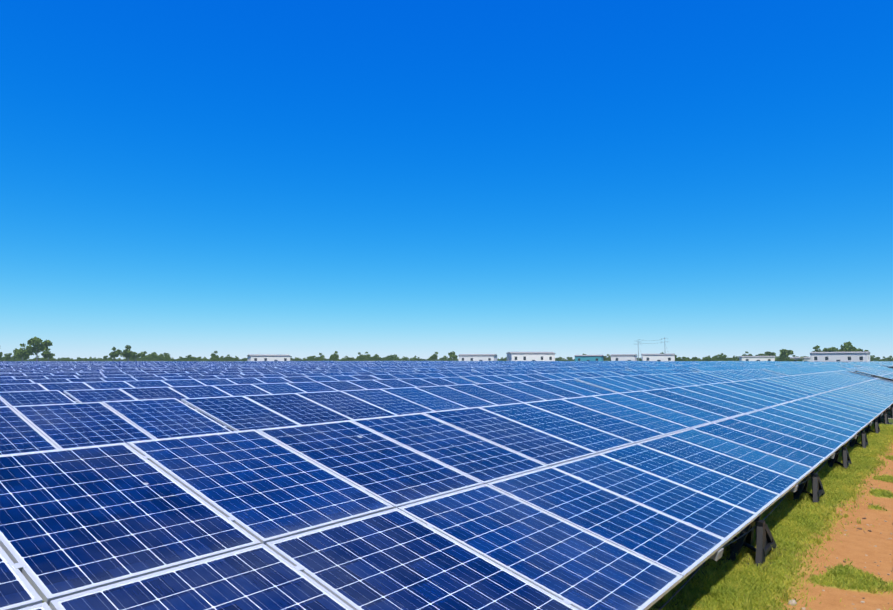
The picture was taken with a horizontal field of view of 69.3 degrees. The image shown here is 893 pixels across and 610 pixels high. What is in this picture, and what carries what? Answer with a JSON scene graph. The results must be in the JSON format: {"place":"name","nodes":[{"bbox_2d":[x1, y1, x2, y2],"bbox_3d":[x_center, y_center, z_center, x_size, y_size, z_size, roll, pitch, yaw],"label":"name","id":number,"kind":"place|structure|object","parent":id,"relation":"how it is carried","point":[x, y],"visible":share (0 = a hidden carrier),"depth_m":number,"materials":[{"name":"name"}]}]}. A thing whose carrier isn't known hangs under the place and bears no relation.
{"place":"outdoors","nodes":[
{"label":"outdoors","id":0,"kind":"place"},
{"bbox_2d":[0,361,892,383],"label":"solar tables","id":1,"kind":"object","parent":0,"point":[17,372],"visible":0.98,"depth_m":56.49,"materials":[{"name":"blue glass"}]},
{"bbox_2d":[0,0,892,359],"label":"sky","id":2,"kind":"structure","parent":0,"point":[301,179],"materials":[{"name":"blue"}]},
{"bbox_2d":[42,365,892,605],"bbox_3d":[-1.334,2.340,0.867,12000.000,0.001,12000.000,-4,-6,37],"label":"ground","id":3,"kind":"structure","parent":0,"point":[890,420],"depth_m":24.72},
{"bbox_2d":[4,353,16,360],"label":"tree","id":4,"kind":"object","parent":3,"relation":"on","point":[7,357],"visible":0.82,"depth_m":542.98,"materials":[{"name":"green plant"}]},
{"bbox_2d":[13,343,29,360],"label":"tree","id":5,"kind":"object","parent":3,"relation":"on","point":[20,353],"visible":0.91,"depth_m":472.63,"materials":[{"name":"green plant"}]},
{"bbox_2d":[23,337,51,360],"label":"tree","id":6,"kind":"object","parent":3,"relation":"on","point":[37,347],"visible":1,"depth_m":470.08,"materials":[{"name":"green plant"}]},
{"bbox_2d":[41,349,54,360],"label":"tree","id":7,"kind":"object","parent":3,"relation":"on","point":[46,354],"visible":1,"depth_m":485.99,"materials":[{"name":"green plant"}]},
{"bbox_2d":[109,347,121,360],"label":"tree","id":8,"kind":"object","parent":3,"relation":"on","point":[114,354],"visible":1,"depth_m":512.65,"materials":[{"name":"green plant"}]},
{"bbox_2d":[120,345,132,360],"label":"tree","id":9,"kind":"object","parent":3,"relation":"on","point":[125,353],"visible":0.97,"depth_m":525.60,"materials":[{"name":"green plant"}]},
{"bbox_2d":[130,352,141,360],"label":"tree","id":10,"kind":"object","parent":3,"relation":"on","point":[134,356],"visible":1,"depth_m":524.74,"materials":[{"name":"green plant"}]},
{"bbox_2d":[140,351,151,357],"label":"tree","id":11,"kind":"object","parent":3,"relation":"on","point":[144,355],"visible":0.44,"depth_m":613.55,"materials":[{"name":"green plant"}]},
{"bbox_2d":[151,352,157,358],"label":"tree","id":12,"kind":"object","parent":3,"relation":"on","point":[154,355],"visible":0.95,"depth_m":596.51,"materials":[{"name":"green plant"}]},
{"bbox_2d":[210,351,218,358],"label":"tree","id":13,"kind":"object","parent":3,"relation":"on","point":[214,355],"visible":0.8,"depth_m":562.41,"materials":[{"name":"green plant"}]},
{"bbox_2d":[247,354,290,360],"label":"building","id":14,"kind":"structure","parent":3,"relation":"on","point":[262,357],"depth_m":447.21,"materials":[{"name":"white paint"}]},
{"bbox_2d":[330,351,338,358],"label":"tree","id":15,"kind":"object","parent":3,"relation":"on","point":[335,354],"visible":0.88,"depth_m":587.74,"materials":[{"name":"green plant"}]},
{"bbox_2d":[430,352,437,359],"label":"tree","id":16,"kind":"object","parent":3,"relation":"on","point":[433,356],"visible":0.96,"depth_m":606.21,"materials":[{"name":"green plant"}]},
{"bbox_2d":[448,351,457,358],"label":"tree","id":17,"kind":"object","parent":3,"relation":"on","point":[452,355],"visible":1,"depth_m":597.24,"materials":[{"name":"green plant"}]},
{"bbox_2d":[458,354,497,360],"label":"building","id":18,"kind":"structure","parent":3,"relation":"on","point":[477,357],"depth_m":463.41,"materials":[{"name":"white paint"}]},
{"bbox_2d":[506,352,555,360],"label":"building","id":19,"kind":"structure","parent":3,"relation":"on","point":[530,356],"depth_m":449.16,"materials":[{"name":"white paint"}]},
{"bbox_2d":[574,355,603,360],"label":"building","id":20,"kind":"structure","parent":3,"relation":"on","point":[588,357],"depth_m":463.18,"materials":[{"name":"teal paint"}]},
{"bbox_2d":[610,354,636,360],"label":"building","id":21,"kind":"structure","parent":3,"relation":"on","point":[623,357],"depth_m":458.05,"materials":[{"name":"white paint"}]},
{"bbox_2d":[641,354,674,360],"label":"building","id":22,"kind":"structure","parent":3,"relation":"on","point":[658,357],"depth_m":440.97,"materials":[{"name":"white paint"}]},
{"bbox_2d":[648,427,892,609],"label":"ground patch","id":23,"kind":"object","parent":3,"relation":"on","point":[854,547],"depth_m":7.43,"materials":[{"name":"brown soil"}]},
{"bbox_2d":[649,423,892,609],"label":"grass","id":24,"kind":"structure","parent":23,"relation":"on","point":[839,475],"depth_m":7.25,"materials":[{"name":"green plant"}]},
{"bbox_2d":[765,351,775,355],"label":"tree","id":25,"kind":"object","parent":3,"relation":"on","point":[770,353],"visible":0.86,"depth_m":555.02,"materials":[{"name":"green plant"}]},
{"bbox_2d":[780,349,793,357],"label":"tree","id":26,"kind":"object","parent":3,"relation":"on","point":[785,352],"visible":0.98,"depth_m":492.36,"materials":[{"name":"green plant"}]},
{"bbox_2d":[790,357,809,361],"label":"building","id":27,"kind":"structure","parent":3,"relation":"on","point":[805,358],"depth_m":451.67,"materials":[{"name":"white"}]},
{"bbox_2d":[719,367,892,568],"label":"support posts","id":28,"kind":"object","parent":3,"relation":"on","point":[765,543],"visible":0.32,"depth_m":10.00,"materials":[{"name":"grey metal"}]},
{"bbox_2d":[0,367,892,609],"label":"solar panels","id":29,"kind":"object","parent":28,"relation":"on","point":[607,490],"visible":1,"depth_m":5.83,"materials":[{"name":"blue glass"}]},
{"bbox_2d":[658,405,892,609],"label":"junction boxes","id":30,"kind":"object","parent":28,"relation":"on","point":[717,556],"visible":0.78,"depth_m":6.48,"materials":[{"name":"grey"}]},
{"bbox_2d":[812,345,823,351],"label":"tree","id":31,"kind":"object","parent":3,"relation":"on","point":[817,347],"visible":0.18,"depth_m":465.37,"materials":[{"name":"green plant"}]},
{"bbox_2d":[823,347,838,351],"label":"tree","id":32,"kind":"object","parent":3,"relation":"on","point":[832,349],"visible":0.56,"depth_m":465.57,"materials":[{"name":"green plant"}]},
{"bbox_2d":[809,351,869,361],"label":"building","id":33,"kind":"structure","parent":3,"relation":"on","point":[863,356],"depth_m":395.98,"materials":[{"name":"white paint"}]},
{"bbox_2d":[788,472,892,609],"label":"pebbles","id":34,"kind":"object","parent":3,"relation":"on","point":[793,601],"visible":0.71,"depth_m":7.14,"materials":[{"name":"stone"}]},
{"bbox_2d":[839,341,857,351],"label":"tree","id":35,"kind":"object","parent":3,"relation":"on","point":[847,347],"visible":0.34,"depth_m":464.89,"materials":[{"name":"green plant"}]},
{"bbox_2d":[739,356,774,360],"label":"building","id":36,"kind":"structure","parent":0,"point":[756,358],"depth_m":445.84,"materials":[{"name":"white paint"}]}
]}

